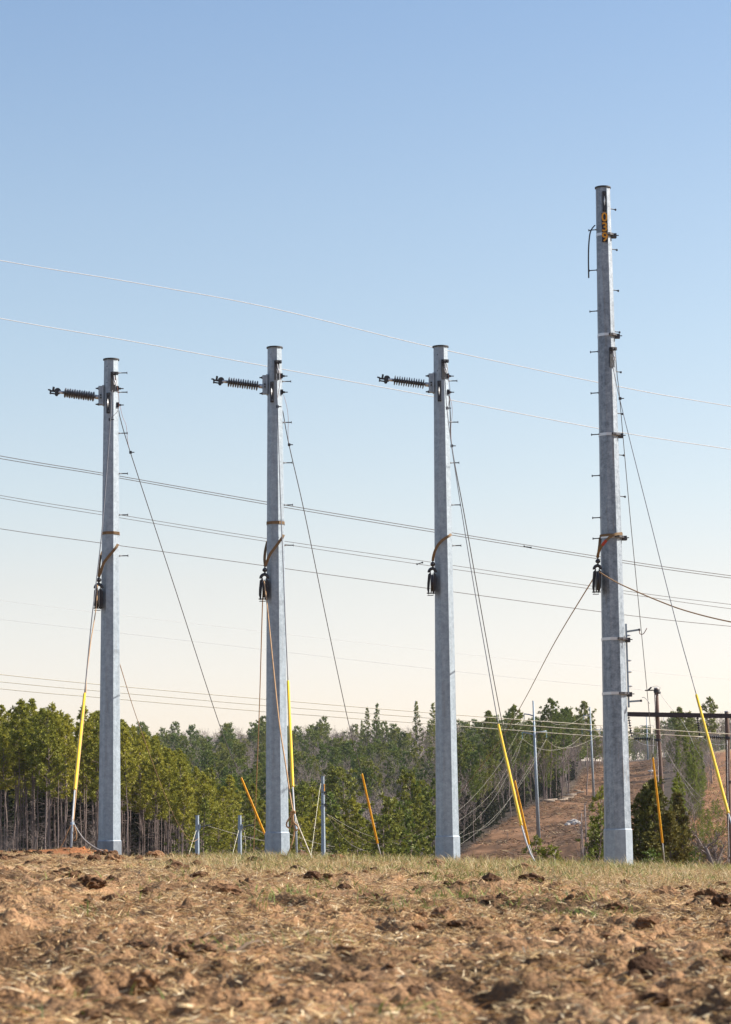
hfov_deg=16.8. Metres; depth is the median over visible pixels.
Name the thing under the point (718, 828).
young pine
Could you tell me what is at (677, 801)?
cedar tree
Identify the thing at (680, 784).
pine tree
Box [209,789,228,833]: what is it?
pine tree
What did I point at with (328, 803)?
pine tree
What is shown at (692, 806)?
bare tree
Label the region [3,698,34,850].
pine tree
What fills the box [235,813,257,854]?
pine tree
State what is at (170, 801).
pine tree
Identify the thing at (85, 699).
rope
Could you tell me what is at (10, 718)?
pine tree
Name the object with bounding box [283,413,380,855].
guy wire
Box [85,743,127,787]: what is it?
pine tree
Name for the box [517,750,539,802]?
bare tree
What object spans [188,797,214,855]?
pine tree
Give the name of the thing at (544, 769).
bare tree
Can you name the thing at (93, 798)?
pine tree
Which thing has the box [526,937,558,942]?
stick
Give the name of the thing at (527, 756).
pine tree
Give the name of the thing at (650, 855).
young pine
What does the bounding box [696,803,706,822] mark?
young pine
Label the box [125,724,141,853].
pine tree
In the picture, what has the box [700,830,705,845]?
young pine
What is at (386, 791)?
bare tree
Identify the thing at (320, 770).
bare tree
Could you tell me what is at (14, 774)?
pine tree
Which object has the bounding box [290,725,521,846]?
span wire
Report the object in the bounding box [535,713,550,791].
pine tree
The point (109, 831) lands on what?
steel pole
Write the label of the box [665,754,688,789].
bare tree
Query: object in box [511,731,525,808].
pine tree
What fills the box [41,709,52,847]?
pine tree
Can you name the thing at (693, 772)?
pine tree
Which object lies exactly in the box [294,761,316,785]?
bare tree
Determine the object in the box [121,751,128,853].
pine tree
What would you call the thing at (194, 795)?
pine tree
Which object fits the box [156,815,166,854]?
pine tree
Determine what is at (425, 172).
sky
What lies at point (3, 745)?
pine tree
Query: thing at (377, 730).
pine tree
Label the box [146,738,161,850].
pine tree
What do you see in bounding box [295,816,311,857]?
wire
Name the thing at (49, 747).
pine tree
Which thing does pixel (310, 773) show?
bare tree
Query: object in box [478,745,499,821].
pine tree
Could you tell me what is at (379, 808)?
bare tree
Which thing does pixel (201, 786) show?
pine tree
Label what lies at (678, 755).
pine tree
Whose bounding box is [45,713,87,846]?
pine tree
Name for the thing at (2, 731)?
pine tree
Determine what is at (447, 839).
steel pole
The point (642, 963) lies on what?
soil clods
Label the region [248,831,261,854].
pine tree
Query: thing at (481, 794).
pine tree
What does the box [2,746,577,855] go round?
dark understorey
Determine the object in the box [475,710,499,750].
pine tree
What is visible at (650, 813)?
cedar tree
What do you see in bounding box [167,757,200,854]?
pine tree
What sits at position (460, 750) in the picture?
pine tree
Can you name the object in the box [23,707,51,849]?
pine tree
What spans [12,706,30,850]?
pine tree
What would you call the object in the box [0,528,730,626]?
overhead wire
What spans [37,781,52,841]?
pine tree
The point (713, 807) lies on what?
young pine
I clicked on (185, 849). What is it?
pine tree
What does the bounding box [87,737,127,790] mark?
pine tree
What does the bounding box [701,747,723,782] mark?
bare tree
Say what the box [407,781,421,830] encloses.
pine tree
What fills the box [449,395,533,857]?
guy wire
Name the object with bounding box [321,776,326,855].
steel pole
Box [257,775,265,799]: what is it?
pine tree
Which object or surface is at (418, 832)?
pine tree
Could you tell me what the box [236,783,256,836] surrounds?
pine tree
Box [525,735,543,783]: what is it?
bare tree
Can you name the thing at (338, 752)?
pine woods
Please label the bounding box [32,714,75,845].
pine tree
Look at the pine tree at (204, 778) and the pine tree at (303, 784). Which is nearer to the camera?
the pine tree at (204, 778)
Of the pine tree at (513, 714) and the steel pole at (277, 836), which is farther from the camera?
the pine tree at (513, 714)
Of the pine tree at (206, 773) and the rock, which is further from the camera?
the rock
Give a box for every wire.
[0,260,730,406]
[0,318,730,449]
[0,458,728,577]
[0,495,730,604]
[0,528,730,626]
[0,600,730,679]
[0,619,638,689]
[0,674,726,733]
[0,681,701,736]
[0,688,633,738]
[1,498,729,608]
[2,456,730,575]
[70,390,113,847]
[73,820,101,850]
[119,413,264,834]
[209,775,503,849]
[276,374,297,856]
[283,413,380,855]
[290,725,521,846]
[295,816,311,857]
[327,748,541,843]
[329,741,521,850]
[444,377,534,859]
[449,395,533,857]
[612,363,730,822]
[615,351,664,861]
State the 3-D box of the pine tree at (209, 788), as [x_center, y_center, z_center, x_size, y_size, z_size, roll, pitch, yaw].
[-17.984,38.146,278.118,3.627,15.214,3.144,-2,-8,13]
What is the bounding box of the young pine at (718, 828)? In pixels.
[714,822,722,834]
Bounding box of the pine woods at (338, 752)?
[135,706,730,810]
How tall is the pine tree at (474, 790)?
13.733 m
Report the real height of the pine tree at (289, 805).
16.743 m
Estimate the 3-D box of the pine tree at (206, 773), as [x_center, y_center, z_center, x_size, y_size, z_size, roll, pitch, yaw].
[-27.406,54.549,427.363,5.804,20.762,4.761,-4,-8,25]
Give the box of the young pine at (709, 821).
[705,815,715,833]
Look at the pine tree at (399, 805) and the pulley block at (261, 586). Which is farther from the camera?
the pine tree at (399, 805)
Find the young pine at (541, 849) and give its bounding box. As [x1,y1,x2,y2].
[521,834,552,862]
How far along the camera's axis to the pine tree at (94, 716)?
315.90 m
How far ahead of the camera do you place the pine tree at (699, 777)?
517.22 m
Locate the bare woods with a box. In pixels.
[137,711,730,804]
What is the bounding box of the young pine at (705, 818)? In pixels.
[701,808,714,834]
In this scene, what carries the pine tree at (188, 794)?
on the ground at (498, 993)
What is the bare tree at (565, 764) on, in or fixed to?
on the ground at (498, 993)
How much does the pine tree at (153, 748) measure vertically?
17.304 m
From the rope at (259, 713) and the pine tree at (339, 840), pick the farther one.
the pine tree at (339, 840)
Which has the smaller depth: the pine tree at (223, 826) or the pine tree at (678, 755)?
the pine tree at (223, 826)
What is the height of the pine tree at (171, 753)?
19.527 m
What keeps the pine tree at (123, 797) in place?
on the ground at (498, 993)
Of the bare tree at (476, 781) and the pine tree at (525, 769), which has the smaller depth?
the bare tree at (476, 781)
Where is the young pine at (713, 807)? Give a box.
[708,800,717,818]
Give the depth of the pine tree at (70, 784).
330.09 m
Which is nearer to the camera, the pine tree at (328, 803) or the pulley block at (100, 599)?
the pulley block at (100, 599)
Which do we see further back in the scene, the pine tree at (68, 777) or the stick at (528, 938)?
the pine tree at (68, 777)
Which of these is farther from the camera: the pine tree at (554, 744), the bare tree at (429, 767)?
the pine tree at (554, 744)
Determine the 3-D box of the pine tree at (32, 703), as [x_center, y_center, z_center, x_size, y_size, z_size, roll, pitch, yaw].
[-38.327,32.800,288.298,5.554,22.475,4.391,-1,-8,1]
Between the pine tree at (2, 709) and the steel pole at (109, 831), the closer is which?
the steel pole at (109, 831)
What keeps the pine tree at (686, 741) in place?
on the ground at (498, 993)
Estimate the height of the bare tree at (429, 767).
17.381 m
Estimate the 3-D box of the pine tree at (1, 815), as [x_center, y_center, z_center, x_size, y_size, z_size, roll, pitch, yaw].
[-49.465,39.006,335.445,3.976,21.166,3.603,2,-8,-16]
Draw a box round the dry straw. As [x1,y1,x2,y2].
[0,852,730,1023]
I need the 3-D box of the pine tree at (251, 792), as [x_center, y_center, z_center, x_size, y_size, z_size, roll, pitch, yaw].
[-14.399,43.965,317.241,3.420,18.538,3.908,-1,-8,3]
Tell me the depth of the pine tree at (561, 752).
682.42 m
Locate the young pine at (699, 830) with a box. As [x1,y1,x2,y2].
[695,823,703,840]
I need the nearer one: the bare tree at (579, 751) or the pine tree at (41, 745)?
the pine tree at (41, 745)
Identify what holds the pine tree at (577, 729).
on the ground at (498, 993)
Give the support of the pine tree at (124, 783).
on the ground at (498, 993)
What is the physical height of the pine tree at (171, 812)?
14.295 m
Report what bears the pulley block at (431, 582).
hanging from the web sling at (439, 543)
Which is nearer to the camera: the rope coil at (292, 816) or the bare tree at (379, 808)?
the rope coil at (292, 816)
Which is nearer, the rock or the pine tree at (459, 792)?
the pine tree at (459, 792)
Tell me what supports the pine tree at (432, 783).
on the ground at (498, 993)
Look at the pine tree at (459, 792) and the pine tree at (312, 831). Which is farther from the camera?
the pine tree at (459, 792)
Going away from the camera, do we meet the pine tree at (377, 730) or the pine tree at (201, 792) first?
the pine tree at (201, 792)
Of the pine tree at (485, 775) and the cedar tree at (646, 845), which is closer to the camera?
the cedar tree at (646, 845)
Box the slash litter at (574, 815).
[460,757,665,862]
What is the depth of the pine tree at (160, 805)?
275.21 m
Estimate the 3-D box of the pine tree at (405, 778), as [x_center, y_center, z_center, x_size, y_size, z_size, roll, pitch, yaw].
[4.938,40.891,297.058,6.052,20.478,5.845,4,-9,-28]
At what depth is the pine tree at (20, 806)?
335.04 m
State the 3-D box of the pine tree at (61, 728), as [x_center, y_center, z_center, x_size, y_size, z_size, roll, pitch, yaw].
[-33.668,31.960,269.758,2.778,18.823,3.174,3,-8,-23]
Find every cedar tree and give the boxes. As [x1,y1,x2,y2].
[582,831,603,864]
[630,782,674,859]
[633,776,687,866]
[633,831,670,866]
[653,810,692,864]
[666,792,705,864]
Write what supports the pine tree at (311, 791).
on the ground at (498, 993)
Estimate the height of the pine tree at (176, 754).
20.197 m
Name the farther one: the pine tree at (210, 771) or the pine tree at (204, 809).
the pine tree at (210, 771)
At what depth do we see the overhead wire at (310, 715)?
148.98 m
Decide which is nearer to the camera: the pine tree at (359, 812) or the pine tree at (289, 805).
the pine tree at (289, 805)
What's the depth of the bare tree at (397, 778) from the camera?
572.72 m
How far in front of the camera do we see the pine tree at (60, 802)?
325.43 m
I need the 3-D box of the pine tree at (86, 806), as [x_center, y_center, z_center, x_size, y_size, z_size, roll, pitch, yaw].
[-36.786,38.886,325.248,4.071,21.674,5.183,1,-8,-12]
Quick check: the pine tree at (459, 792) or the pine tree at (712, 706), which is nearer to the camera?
the pine tree at (459, 792)
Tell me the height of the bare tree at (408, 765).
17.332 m
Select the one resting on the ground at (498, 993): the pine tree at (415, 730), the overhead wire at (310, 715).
the pine tree at (415, 730)
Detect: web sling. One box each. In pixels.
[98,531,119,576]
[263,521,284,566]
[431,533,451,560]
[596,532,622,557]
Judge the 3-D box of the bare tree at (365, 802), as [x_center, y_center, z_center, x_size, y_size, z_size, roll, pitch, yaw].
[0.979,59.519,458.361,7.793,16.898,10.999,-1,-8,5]
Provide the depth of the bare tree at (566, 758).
663.61 m
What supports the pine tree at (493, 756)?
on the ground at (498, 993)
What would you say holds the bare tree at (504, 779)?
on the ground at (498, 993)
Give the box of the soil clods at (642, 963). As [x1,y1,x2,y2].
[0,847,730,1023]
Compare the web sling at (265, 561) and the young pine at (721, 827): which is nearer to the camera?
the web sling at (265, 561)
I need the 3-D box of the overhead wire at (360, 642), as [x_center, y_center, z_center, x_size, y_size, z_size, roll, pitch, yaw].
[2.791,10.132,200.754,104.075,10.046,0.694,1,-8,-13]
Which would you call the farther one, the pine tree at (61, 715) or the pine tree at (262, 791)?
the pine tree at (262, 791)
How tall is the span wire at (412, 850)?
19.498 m
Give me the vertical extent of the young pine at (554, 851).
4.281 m
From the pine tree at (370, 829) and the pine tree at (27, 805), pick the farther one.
the pine tree at (27, 805)
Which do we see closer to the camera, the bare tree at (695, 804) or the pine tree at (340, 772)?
the bare tree at (695, 804)
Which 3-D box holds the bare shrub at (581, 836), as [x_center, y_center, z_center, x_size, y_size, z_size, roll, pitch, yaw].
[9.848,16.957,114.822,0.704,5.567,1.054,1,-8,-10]
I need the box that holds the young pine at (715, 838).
[709,828,720,847]
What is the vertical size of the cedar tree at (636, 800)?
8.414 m
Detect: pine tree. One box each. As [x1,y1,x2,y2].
[0,704,12,835]
[0,725,8,846]
[0,734,18,850]
[1,711,22,848]
[1,713,30,848]
[1,790,9,848]
[2,716,30,850]
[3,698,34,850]
[7,709,25,850]
[8,728,23,847]
[10,718,36,849]
[11,774,36,847]
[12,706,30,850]
[15,772,36,848]
[18,698,45,848]
[19,775,30,849]
[20,706,39,848]
[22,714,39,849]
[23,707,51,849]
[24,702,64,849]
[28,709,73,848]
[30,724,59,844]
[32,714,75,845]
[34,711,63,849]
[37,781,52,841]
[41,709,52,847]
[42,753,71,846]
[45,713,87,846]
[46,719,68,848]
[48,721,82,847]
[56,714,76,846]
[56,721,76,847]
[60,717,74,846]
[63,732,90,846]
[66,721,97,847]
[70,705,95,848]
[74,765,91,846]
[77,712,99,849]
[81,723,99,849]
[85,734,99,840]
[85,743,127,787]
[87,712,96,831]
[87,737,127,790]
[120,719,135,829]
[120,722,134,814]
[120,727,141,853]
[120,754,134,800]
[120,764,130,811]
[121,721,136,854]
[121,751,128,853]
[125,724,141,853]
[127,739,154,854]
[127,745,157,855]
[127,753,154,853]
[129,731,156,852]
[129,753,159,850]
[137,749,172,850]
[142,746,167,849]
[146,736,163,838]
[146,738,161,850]
[149,756,184,853]
[152,781,170,850]
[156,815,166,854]
[158,766,194,853]
[160,751,173,853]
[162,748,177,845]
[163,750,180,852]
[163,825,193,854]
[164,761,176,852]
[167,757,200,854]
[168,765,198,852]
[169,774,196,853]
[169,782,186,856]
[171,796,203,848]
[182,760,198,854]
[183,773,199,823]
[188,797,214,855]
[190,784,217,852]
[192,778,211,850]
[192,784,212,848]
[193,766,200,852]
[195,774,220,820]
[199,768,220,789]
[199,771,216,833]
[199,807,234,856]
[200,767,227,853]
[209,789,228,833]
[211,786,237,853]
[215,804,249,857]
[219,766,228,780]
[219,774,245,846]
[221,774,244,844]
[223,776,245,808]
[224,828,243,854]
[231,773,250,784]
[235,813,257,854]
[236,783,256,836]
[241,765,264,796]
[242,783,265,853]
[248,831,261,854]
[255,804,265,852]
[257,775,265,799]
[258,766,265,799]
[288,783,315,850]
[288,799,302,840]
[290,791,312,852]
[290,817,312,853]
[296,786,332,856]
[299,781,317,828]
[299,804,329,854]
[303,781,327,847]
[315,792,340,854]
[319,766,374,850]
[325,804,352,856]
[328,815,352,857]
[331,783,346,813]
[338,798,363,844]
[340,806,364,851]
[342,813,378,858]
[351,819,383,858]
[355,766,379,822]
[356,760,383,820]
[359,720,364,742]
[360,708,371,749]
[360,792,412,858]
[367,813,406,858]
[368,703,384,749]
[381,800,426,857]
[394,766,409,792]
[394,768,433,859]
[396,768,420,792]
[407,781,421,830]
[409,801,435,857]
[410,786,435,857]
[411,701,425,764]
[417,761,435,801]
[421,779,430,815]
[424,702,435,759]
[427,778,435,816]
[457,733,473,792]
[457,747,469,787]
[458,781,462,806]
[459,750,486,806]
[466,742,477,766]
[467,765,480,828]
[467,769,481,841]
[468,759,485,827]
[471,744,489,830]
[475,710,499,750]
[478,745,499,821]
[479,759,490,830]
[479,767,492,826]
[481,749,494,800]
[485,739,502,781]
[487,729,501,812]
[496,739,514,799]
[500,704,530,796]
[500,728,519,816]
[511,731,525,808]
[515,755,532,793]
[518,726,531,808]
[525,718,536,798]
[535,697,565,798]
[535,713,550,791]
[536,724,550,798]
[549,714,563,795]
[553,708,576,797]
[558,728,565,789]
[560,706,574,793]
[571,718,578,780]
[573,700,596,794]
[670,778,689,840]
[671,706,692,764]
[671,741,685,787]
[676,773,693,847]
[679,736,690,799]
[683,751,697,813]
[684,741,704,803]
[687,757,704,817]
[694,746,704,797]
[699,751,707,788]
[700,696,718,783]
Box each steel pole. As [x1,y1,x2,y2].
[48,358,128,854]
[195,815,211,853]
[211,346,293,855]
[238,815,253,855]
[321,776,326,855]
[377,345,460,859]
[522,701,546,837]
[582,707,600,796]
[588,185,649,864]
[640,717,650,759]
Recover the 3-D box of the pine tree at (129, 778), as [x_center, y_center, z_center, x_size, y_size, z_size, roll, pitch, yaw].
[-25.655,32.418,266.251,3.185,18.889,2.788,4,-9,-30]
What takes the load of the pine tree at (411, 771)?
on the ground at (498, 993)
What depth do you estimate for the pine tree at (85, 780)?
284.46 m
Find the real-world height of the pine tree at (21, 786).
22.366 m
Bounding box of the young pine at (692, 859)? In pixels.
[688,846,705,864]
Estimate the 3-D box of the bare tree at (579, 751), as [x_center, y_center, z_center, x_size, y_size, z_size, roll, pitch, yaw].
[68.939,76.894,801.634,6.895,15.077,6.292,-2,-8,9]
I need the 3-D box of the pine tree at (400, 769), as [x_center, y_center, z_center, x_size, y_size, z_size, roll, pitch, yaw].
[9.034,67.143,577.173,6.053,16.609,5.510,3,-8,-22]
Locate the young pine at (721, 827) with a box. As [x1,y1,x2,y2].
[720,819,725,832]
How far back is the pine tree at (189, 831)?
267.60 m
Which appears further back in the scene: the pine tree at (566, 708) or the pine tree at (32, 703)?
the pine tree at (566, 708)
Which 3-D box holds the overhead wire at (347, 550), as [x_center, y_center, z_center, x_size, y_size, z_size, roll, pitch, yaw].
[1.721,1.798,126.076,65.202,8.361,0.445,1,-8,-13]
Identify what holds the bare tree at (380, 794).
on the ground at (498, 993)
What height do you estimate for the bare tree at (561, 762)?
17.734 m
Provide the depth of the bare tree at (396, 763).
653.85 m
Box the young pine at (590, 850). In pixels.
[575,811,603,863]
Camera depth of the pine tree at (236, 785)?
354.88 m
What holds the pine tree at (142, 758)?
on the ground at (498, 993)
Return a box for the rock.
[567,819,579,824]
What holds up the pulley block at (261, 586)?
hanging from the web sling at (265, 561)
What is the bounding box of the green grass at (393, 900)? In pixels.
[16,858,729,1023]
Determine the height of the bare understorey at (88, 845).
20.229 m
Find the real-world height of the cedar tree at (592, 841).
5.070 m
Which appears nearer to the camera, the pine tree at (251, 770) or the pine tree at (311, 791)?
the pine tree at (311, 791)
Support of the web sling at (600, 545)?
attached to the steel pole at (617, 830)
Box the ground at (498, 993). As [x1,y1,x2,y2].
[0,749,730,1023]
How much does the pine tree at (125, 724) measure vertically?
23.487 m
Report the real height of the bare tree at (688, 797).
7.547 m
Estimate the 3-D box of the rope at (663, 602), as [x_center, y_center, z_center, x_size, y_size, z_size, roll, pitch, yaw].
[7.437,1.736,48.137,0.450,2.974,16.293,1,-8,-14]
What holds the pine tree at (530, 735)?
on the ground at (498, 993)
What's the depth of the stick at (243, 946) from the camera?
8.75 m
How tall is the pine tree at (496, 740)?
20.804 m
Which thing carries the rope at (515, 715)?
attached to the pulley block at (596, 582)
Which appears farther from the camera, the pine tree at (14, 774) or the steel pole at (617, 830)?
the pine tree at (14, 774)
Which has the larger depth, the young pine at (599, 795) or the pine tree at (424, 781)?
the pine tree at (424, 781)
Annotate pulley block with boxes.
[94,577,102,610]
[259,566,268,601]
[427,561,436,595]
[592,557,601,594]
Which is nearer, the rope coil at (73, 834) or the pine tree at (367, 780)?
the rope coil at (73, 834)
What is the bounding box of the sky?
[0,0,730,760]
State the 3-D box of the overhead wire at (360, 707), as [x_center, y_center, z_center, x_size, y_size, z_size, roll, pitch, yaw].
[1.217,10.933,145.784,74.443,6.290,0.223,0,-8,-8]
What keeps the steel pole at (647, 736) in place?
on the ground at (498, 993)
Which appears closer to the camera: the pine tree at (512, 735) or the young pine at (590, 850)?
the young pine at (590, 850)
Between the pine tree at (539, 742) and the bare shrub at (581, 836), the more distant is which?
the pine tree at (539, 742)
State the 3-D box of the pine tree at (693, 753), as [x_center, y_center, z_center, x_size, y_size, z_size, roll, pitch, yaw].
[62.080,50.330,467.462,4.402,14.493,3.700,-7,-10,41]
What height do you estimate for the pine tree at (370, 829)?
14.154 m
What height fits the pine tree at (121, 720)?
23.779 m
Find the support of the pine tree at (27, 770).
on the ground at (498, 993)
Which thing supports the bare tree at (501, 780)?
on the ground at (498, 993)
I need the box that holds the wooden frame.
[627,686,730,864]
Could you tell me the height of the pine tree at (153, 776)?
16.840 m
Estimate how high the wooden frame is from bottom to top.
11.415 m
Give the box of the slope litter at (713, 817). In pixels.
[686,759,730,866]
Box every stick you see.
[202,932,221,938]
[227,940,263,952]
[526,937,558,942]
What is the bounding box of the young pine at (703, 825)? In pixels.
[699,817,708,832]
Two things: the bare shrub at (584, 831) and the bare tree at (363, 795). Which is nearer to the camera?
the bare shrub at (584, 831)
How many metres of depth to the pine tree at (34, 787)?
305.42 m
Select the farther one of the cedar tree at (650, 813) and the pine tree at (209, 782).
the pine tree at (209, 782)
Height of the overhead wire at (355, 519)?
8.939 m
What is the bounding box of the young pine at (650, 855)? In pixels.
[641,848,663,864]
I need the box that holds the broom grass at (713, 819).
[689,763,727,862]
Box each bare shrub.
[571,819,584,861]
[574,788,595,859]
[578,801,591,859]
[688,828,730,866]
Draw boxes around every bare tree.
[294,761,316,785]
[298,758,319,781]
[309,762,327,795]
[317,760,350,781]
[353,792,380,818]
[354,779,378,813]
[360,796,397,827]
[363,797,404,837]
[367,782,396,808]
[379,781,398,810]
[382,755,421,779]
[383,765,416,800]
[384,756,417,777]
[392,774,408,793]
[420,752,435,815]
[420,754,435,803]
[458,753,491,805]
[458,777,483,820]
[459,794,476,845]
[479,778,496,824]
[489,754,515,821]
[493,758,520,805]
[501,749,527,790]
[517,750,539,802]
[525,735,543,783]
[530,751,558,799]
[543,740,571,774]
[557,740,574,774]
[559,736,579,792]
[575,733,589,771]
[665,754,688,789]
[672,775,705,809]
[681,756,703,783]
[684,788,706,828]
[684,792,704,824]
[701,740,720,785]
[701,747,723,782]
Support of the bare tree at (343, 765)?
on the ground at (498, 993)
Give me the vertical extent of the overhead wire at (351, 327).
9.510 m
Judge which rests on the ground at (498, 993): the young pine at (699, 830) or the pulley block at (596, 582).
the young pine at (699, 830)
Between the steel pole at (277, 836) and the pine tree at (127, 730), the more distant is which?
the pine tree at (127, 730)
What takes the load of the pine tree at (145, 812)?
on the ground at (498, 993)
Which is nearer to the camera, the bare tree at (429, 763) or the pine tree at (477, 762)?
the pine tree at (477, 762)
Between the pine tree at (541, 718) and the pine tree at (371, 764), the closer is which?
the pine tree at (371, 764)
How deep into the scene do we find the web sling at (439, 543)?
56.09 m
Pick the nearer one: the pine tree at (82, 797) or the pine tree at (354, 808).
the pine tree at (354, 808)
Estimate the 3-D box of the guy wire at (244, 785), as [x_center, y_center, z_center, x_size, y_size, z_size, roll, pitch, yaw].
[-4.257,3.690,63.155,0.391,10.307,14.227,-2,-8,12]
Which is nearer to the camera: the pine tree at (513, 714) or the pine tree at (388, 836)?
the pine tree at (388, 836)
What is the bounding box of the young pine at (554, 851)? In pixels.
[541,844,565,862]
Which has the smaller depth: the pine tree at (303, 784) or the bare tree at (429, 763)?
the pine tree at (303, 784)
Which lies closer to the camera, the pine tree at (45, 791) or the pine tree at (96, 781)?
the pine tree at (96, 781)
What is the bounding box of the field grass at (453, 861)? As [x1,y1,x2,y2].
[0,845,730,896]
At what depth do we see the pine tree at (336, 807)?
267.31 m
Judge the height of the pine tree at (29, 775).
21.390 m
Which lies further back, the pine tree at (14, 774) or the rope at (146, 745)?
the pine tree at (14, 774)
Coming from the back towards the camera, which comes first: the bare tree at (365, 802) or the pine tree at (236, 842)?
the bare tree at (365, 802)
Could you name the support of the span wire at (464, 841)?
attached to the steel pole at (536, 797)
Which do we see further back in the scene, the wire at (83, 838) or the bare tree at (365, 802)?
the bare tree at (365, 802)
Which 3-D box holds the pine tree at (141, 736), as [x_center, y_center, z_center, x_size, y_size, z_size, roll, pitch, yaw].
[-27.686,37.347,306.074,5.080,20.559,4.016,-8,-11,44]
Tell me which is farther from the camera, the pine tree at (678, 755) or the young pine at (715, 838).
the pine tree at (678, 755)
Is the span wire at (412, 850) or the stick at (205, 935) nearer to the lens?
the stick at (205, 935)
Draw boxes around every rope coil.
[60,824,76,847]
[286,810,298,854]
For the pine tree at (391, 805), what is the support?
on the ground at (498, 993)
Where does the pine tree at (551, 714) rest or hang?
on the ground at (498, 993)
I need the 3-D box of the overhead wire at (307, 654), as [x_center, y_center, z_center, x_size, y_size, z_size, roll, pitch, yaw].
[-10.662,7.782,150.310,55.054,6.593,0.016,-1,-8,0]
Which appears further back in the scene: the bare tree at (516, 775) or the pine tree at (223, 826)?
the bare tree at (516, 775)
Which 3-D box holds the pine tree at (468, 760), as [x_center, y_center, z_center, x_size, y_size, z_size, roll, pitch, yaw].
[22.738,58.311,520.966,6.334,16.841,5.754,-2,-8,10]
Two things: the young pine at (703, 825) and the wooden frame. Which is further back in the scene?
the young pine at (703, 825)
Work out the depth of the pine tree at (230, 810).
255.94 m
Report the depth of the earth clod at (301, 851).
45.50 m
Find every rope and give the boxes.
[73,585,97,819]
[120,665,198,841]
[253,597,262,851]
[263,581,293,809]
[327,580,591,843]
[599,571,730,622]
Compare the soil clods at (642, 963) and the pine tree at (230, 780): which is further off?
the pine tree at (230, 780)
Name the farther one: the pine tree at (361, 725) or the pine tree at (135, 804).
the pine tree at (361, 725)
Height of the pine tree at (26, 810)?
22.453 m
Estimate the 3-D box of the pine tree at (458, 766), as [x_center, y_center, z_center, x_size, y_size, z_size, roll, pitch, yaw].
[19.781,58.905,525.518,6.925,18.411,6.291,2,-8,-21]
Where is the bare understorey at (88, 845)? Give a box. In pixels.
[0,797,472,856]
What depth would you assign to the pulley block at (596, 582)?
56.03 m
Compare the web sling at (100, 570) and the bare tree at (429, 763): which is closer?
the web sling at (100, 570)
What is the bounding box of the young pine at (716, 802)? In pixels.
[714,799,723,816]
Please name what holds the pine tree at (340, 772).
on the ground at (498, 993)
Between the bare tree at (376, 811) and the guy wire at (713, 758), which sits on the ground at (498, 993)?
the bare tree at (376, 811)
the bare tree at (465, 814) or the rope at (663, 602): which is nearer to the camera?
the rope at (663, 602)
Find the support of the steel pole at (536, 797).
on the ground at (498, 993)
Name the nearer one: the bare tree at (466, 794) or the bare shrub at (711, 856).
the bare shrub at (711, 856)
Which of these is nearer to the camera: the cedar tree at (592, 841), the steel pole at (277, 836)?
the steel pole at (277, 836)
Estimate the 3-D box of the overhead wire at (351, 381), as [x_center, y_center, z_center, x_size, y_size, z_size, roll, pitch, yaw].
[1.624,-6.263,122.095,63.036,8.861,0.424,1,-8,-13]
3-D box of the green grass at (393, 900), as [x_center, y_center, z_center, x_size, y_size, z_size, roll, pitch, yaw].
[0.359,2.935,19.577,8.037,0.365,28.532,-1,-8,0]
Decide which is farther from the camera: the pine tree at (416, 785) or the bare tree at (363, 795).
the bare tree at (363, 795)
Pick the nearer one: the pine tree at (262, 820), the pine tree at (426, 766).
the pine tree at (262, 820)
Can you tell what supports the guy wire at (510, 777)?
attached to the ground at (498, 993)
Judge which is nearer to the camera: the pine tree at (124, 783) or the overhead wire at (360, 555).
the overhead wire at (360, 555)
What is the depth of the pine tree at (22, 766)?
285.45 m
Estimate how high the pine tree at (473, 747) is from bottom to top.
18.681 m
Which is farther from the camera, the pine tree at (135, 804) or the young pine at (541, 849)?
the pine tree at (135, 804)
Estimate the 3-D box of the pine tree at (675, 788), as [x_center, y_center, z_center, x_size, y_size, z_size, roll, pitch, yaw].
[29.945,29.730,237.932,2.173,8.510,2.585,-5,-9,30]
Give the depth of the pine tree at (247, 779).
492.74 m
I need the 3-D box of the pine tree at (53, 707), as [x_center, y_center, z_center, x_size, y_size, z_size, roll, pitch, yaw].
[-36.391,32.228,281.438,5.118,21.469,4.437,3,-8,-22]
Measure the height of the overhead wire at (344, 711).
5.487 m
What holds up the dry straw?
on the ground at (498, 993)
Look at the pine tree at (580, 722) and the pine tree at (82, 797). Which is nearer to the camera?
the pine tree at (82, 797)
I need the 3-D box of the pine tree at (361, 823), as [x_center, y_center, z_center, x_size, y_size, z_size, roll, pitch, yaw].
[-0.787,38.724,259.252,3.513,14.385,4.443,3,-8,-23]
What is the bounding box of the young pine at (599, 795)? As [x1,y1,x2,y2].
[586,785,603,847]
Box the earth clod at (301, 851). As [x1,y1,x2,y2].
[294,850,307,857]
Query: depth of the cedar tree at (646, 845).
123.56 m
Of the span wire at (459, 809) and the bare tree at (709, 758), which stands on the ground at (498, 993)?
the bare tree at (709, 758)
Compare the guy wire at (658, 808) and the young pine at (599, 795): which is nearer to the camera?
the guy wire at (658, 808)
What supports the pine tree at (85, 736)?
on the ground at (498, 993)
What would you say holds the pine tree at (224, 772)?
on the ground at (498, 993)
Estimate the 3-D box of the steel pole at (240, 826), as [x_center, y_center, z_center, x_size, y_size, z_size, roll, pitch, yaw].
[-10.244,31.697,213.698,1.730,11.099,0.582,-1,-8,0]
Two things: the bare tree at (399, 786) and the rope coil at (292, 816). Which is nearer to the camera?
the rope coil at (292, 816)
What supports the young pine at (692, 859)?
on the ground at (498, 993)
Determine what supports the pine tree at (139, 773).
on the ground at (498, 993)

